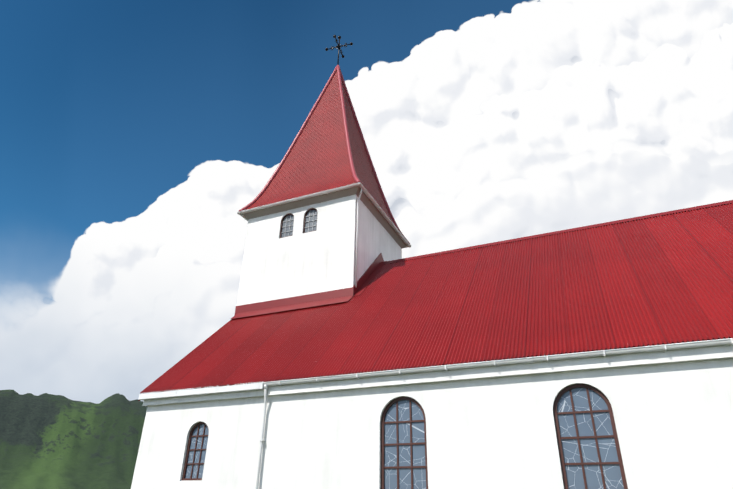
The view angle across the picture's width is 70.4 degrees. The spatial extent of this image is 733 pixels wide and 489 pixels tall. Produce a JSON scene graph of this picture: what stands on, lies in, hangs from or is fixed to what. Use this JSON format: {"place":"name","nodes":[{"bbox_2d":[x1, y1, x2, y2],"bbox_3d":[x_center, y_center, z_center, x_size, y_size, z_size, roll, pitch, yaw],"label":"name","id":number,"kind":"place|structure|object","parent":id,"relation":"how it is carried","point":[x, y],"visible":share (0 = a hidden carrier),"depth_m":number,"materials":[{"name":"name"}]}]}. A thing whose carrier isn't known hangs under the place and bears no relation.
{"place":"outdoors","nodes":[
{"label":"outdoors","id":0,"kind":"place"},
{"bbox_2d":[0,389,146,488],"bbox_3d":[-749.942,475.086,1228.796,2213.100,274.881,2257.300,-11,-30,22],"label":"mountain","id":1,"kind":"structure","parent":0,"point":[49,441],"depth_m":1110.33,"materials":[{"name":"green plant"}]},
{"bbox_2d":[141,381,262,393],"bbox_3d":[-4.006,3.434,12.442,3.651,0.024,0.034,-11,-30,22],"label":"roof edge","id":2,"kind":"object","parent":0,"point":[200,387],"visible":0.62,"depth_m":12.48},
{"bbox_2d":[233,194,355,384],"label":"wall","id":3,"kind":"structure","parent":0,"point":[298,262],"depth_m":17.39,"materials":[{"name":"white paint"}]},
{"bbox_2d":[245,71,394,224],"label":"church spire","id":4,"kind":"structure","parent":3,"relation":"on","point":[316,160],"depth_m":20.21,"materials":[{"name":"red metal"}]},
{"bbox_2d":[239,65,409,242],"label":"church spire hip caps","id":5,"kind":"object","parent":4,"relation":"on","point":[340,77],"visible":0.54,"depth_m":21.58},
{"bbox_2d":[325,35,352,64],"bbox_3d":[-1.318,-9.133,24.615,1.027,2.105,1.020,-39,-48,51],"label":"cross","id":6,"kind":"object","parent":4,"relation":"on","point":[338,46],"visible":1,"depth_m":24.71,"materials":[{"name":"black metal"}]},
{"bbox_2d":[242,186,406,248],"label":"tower eaves","id":7,"kind":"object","parent":3,"relation":"attached to","point":[380,218],"depth_m":18.40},
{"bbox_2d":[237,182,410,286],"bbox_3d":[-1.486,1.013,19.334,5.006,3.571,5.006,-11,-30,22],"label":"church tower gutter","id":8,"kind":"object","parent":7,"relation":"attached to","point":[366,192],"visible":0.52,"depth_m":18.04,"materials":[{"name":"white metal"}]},
{"bbox_2d":[0,0,732,403],"label":"sky","id":9,"kind":"structure","parent":0,"point":[135,135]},
{"bbox_2d":[351,195,403,373],"bbox_3d":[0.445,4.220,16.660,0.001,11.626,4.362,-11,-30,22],"label":"church tower","id":10,"kind":"structure","parent":0,"point":[375,239],"depth_m":17.97,"materials":[{"name":"white paint"}]},
{"bbox_2d":[131,358,732,488],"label":"church wall","id":11,"kind":"structure","parent":0,"point":[674,424],"depth_m":9.65,"materials":[{"name":"white paint"}]},
{"bbox_2d":[138,338,732,488],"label":"gutter and downspout","id":12,"kind":"object","parent":11,"relation":"attached to","point":[225,389],"visible":1,"depth_m":10.44,"materials":[{"name":"white metal"}]},
{"bbox_2d":[140,203,732,392],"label":"church roof","id":13,"kind":"structure","parent":11,"relation":"on","point":[661,279],"depth_m":12.45,"materials":[{"name":"red metal"}]},
{"bbox_2d":[231,253,386,318],"bbox_3d":[-1.460,1.826,18.674,4.616,2.791,4.772,-11,-30,22],"label":"roof flashing","id":14,"kind":"object","parent":13,"relation":"on","point":[326,297],"visible":0.75,"depth_m":16.57,"materials":[{"name":"red metal"}]},
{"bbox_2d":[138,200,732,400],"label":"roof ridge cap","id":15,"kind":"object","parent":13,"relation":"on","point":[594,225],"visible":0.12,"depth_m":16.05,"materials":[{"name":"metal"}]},
{"bbox_2d":[142,344,732,405],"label":"eaves cornice","id":16,"kind":"structure","parent":11,"relation":"attached to","point":[656,357],"depth_m":9.86,"materials":[{"name":"white paint"}]},
{"bbox_2d":[404,337,730,368],"bbox_3d":[6.946,3.183,17.370,20.232,5.341,5.593,-11,-30,22],"label":"roof edge","id":17,"kind":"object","parent":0,"point":[571,352],"depth_m":17.50,"materials":[{"name":"red metal"}]},
{"bbox_3d":[5.775,4.002,14.077,19.872,9.784,10.800,-11,-30,22],"label":"church","id":18,"kind":"object","parent":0,"visible":0},
{"bbox_2d":[181,422,208,480],"bbox_3d":[-3.896,4.752,11.977,0.630,1.270,0.060,-11,-30,22],"label":"arched window","id":19,"kind":"structure","parent":18,"relation":"attached to","point":[196,452],"depth_m":11.99,"materials":[{"name":"blue glass"}]},
{"bbox_2d":[280,214,293,237],"bbox_3d":[-2.769,-0.660,18.234,0.550,0.960,0.060,-11,-30,22],"label":"tower window","id":20,"kind":"structure","parent":18,"relation":"attached to","point":[287,223],"depth_m":18.26,"materials":[{"name":"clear glass"}]},
{"bbox_2d":[303,208,317,232],"bbox_3d":[-1.911,-0.826,17.887,0.550,0.960,0.060,-11,-30,22],"label":"tower window","id":21,"kind":"structure","parent":18,"relation":"attached to","point":[310,220],"depth_m":17.91,"materials":[{"name":"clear glass"}]},
{"bbox_2d":[381,397,427,488],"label":"arched window","id":22,"kind":"structure","parent":18,"relation":"attached to","point":[403,446],"depth_m":10.10,"materials":[{"name":"blue glass"}]},
{"bbox_2d":[553,384,627,488],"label":"arched window","id":23,"kind":"structure","parent":18,"relation":"attached to","point":[588,444],"depth_m":8.87,"materials":[{"name":"blue glass"}]}
]}

